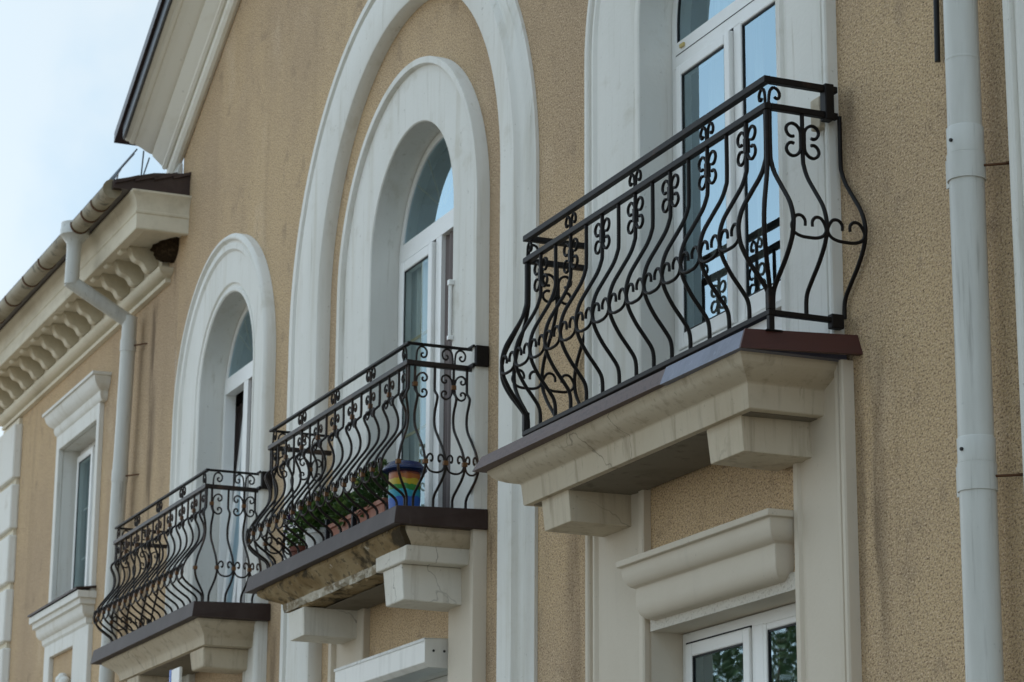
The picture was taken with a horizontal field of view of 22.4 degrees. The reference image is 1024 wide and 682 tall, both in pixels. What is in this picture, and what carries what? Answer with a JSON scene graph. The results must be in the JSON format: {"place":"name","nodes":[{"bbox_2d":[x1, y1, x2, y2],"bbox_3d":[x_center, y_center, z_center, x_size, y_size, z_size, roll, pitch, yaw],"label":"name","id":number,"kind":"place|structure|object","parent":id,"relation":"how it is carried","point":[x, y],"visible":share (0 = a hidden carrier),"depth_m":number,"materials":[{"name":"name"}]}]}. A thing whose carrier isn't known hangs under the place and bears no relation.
{"place":"outdoors","nodes":[
{"label":"outdoors","id":0,"kind":"place"},
{"bbox_2d":[0,0,183,436],"label":"sky","id":1,"kind":"structure","parent":0,"point":[67,67],"materials":[{"name":"white"}]},
{"label":"ground","id":2,"kind":"structure","parent":0,"visible":0},
{"bbox_2d":[0,149,191,681],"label":"building wing","id":3,"kind":"structure","parent":2,"relation":"on","point":[59,356],"depth_m":21.32,"materials":[{"name":"beige paint"}]},
{"bbox_2d":[71,441,95,588],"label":"tall window","id":4,"kind":"structure","parent":3,"relation":"in","point":[86,460],"depth_m":22.07,"materials":[{"name":"white plastic"}]},
{"bbox_2d":[60,220,146,681],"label":"downpipe","id":5,"kind":"object","parent":3,"relation":"attached to","point":[75,284],"visible":0.89,"depth_m":20.00,"materials":[{"name":"white metal"}]},
{"bbox_2d":[150,237,178,262],"bbox_3d":[-2.624,-0.694,19.550,0.343,0.214,0.102,-11,-19,37],"label":"bird nest","id":6,"kind":"object","parent":3,"relation":"on","point":[166,250],"visible":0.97,"depth_m":19.51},
{"bbox_2d":[114,0,1023,681],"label":"gabled building","id":7,"kind":"structure","parent":2,"relation":"on","point":[368,178],"depth_m":12.45,"materials":[{"name":"paint"}]},
{"bbox_2d":[169,667,181,681],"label":"sign","id":8,"kind":"object","parent":7,"relation":"attached to","point":[175,674],"visible":1,"depth_m":16.77,"materials":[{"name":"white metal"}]},
{"bbox_2d":[90,468,272,681],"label":"balcony","id":9,"kind":"structure","parent":7,"relation":"attached to","point":[197,636],"depth_m":16.91,"materials":[{"name":"brown metal"}]},
{"bbox_2d":[217,305,252,602],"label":"arched window","id":10,"kind":"structure","parent":7,"relation":"in","point":[238,381],"depth_m":18.11,"materials":[{"name":"white plastic"}]},
{"bbox_2d":[245,341,488,643],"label":"balcony","id":11,"kind":"structure","parent":7,"relation":"attached to","point":[406,556],"depth_m":13.77,"materials":[{"name":"brown metal"}]},
{"bbox_2d":[281,512,306,555],"bbox_3d":[-1.241,1.155,15.148,0.275,0.390,0.229,-13,-20,41],"label":"flower pot","id":12,"kind":"object","parent":11,"relation":"on","point":[291,547],"visible":0.38,"depth_m":15.10,"materials":[{"name":"brown plastic"}]},
{"bbox_2d":[294,490,343,547],"bbox_3d":[-1.089,1.063,14.881,0.326,0.435,0.396,7,-16,-22],"label":"flower pot","id":13,"kind":"object","parent":11,"relation":"on","point":[317,513],"visible":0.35,"depth_m":14.81,"materials":[{"name":"white plastic"}]},
{"bbox_2d":[325,492,364,539],"bbox_3d":[-0.894,0.995,14.429,0.277,0.341,0.453,7,-16,-22],"label":"planter trough","id":14,"kind":"object","parent":11,"relation":"on","point":[345,513],"visible":0.3,"depth_m":14.39,"materials":[{"name":"ceramic"}]},
{"bbox_2d":[350,459,388,526],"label":"potted plants","id":15,"kind":"object","parent":11,"relation":"on","point":[371,498],"visible":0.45,"depth_m":14.00,"materials":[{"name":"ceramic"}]},
{"bbox_2d":[382,460,426,508],"bbox_3d":[-0.570,0.811,13.693,0.238,0.331,0.238,7,-16,-22],"label":"flower pot","id":16,"kind":"object","parent":11,"relation":"on","point":[411,472],"visible":0.69,"depth_m":13.64,"materials":[{"name":"ceramic"}]},
{"bbox_2d":[334,638,447,681],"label":"roller box","id":17,"kind":"object","parent":7,"relation":"attached to","point":[417,659],"visible":1,"depth_m":13.78,"materials":[{"name":"white metal"}]},
{"bbox_2d":[395,132,453,507],"bbox_3d":[-0.393,-0.032,14.561,0.102,2.421,1.302,7,-16,-22],"label":"arched window","id":18,"kind":"structure","parent":7,"relation":"in","point":[426,245],"depth_m":14.80,"materials":[{"name":"white plastic"}]},
{"bbox_2d":[427,675,447,681],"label":"casement window","id":19,"kind":"structure","parent":7,"relation":"in","point":[445,678],"depth_m":13.92,"materials":[{"name":"white plastic"}]},
{"bbox_2d":[447,279,453,340],"bbox_3d":[-0.331,-0.167,13.871,0.030,0.335,0.030,7,-16,-22],"label":"thermometer","id":20,"kind":"object","parent":7,"relation":"attached to","point":[450,283],"visible":1,"depth_m":13.86,"materials":[{"name":"white plastic"}]},
{"bbox_2d":[472,75,867,536],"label":"balcony","id":21,"kind":"structure","parent":7,"relation":"attached to","point":[741,395],"depth_m":10.59,"materials":[{"name":"paint"}]},
{"bbox_2d":[665,0,781,360],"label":"arched window","id":22,"kind":"structure","parent":7,"relation":"in","point":[720,48],"depth_m":11.75,"materials":[{"name":"white plastic"}]},
{"bbox_2d":[683,603,796,681],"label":"casement window","id":23,"kind":"structure","parent":7,"relation":"in","point":[760,647],"depth_m":11.03,"materials":[{"name":"white plastic"}]},
{"bbox_2d":[933,0,940,62],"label":"cable","id":24,"kind":"object","parent":7,"relation":"attached to","point":[936,31],"visible":1,"depth_m":9.60,"materials":[{"name":"black plastic"}]},
{"bbox_2d":[943,0,1022,681],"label":"downpipe","id":25,"kind":"object","parent":7,"relation":"attached to","point":[977,475],"visible":0.98,"depth_m":8.95,"materials":[{"name":"grey paint"}]}
]}

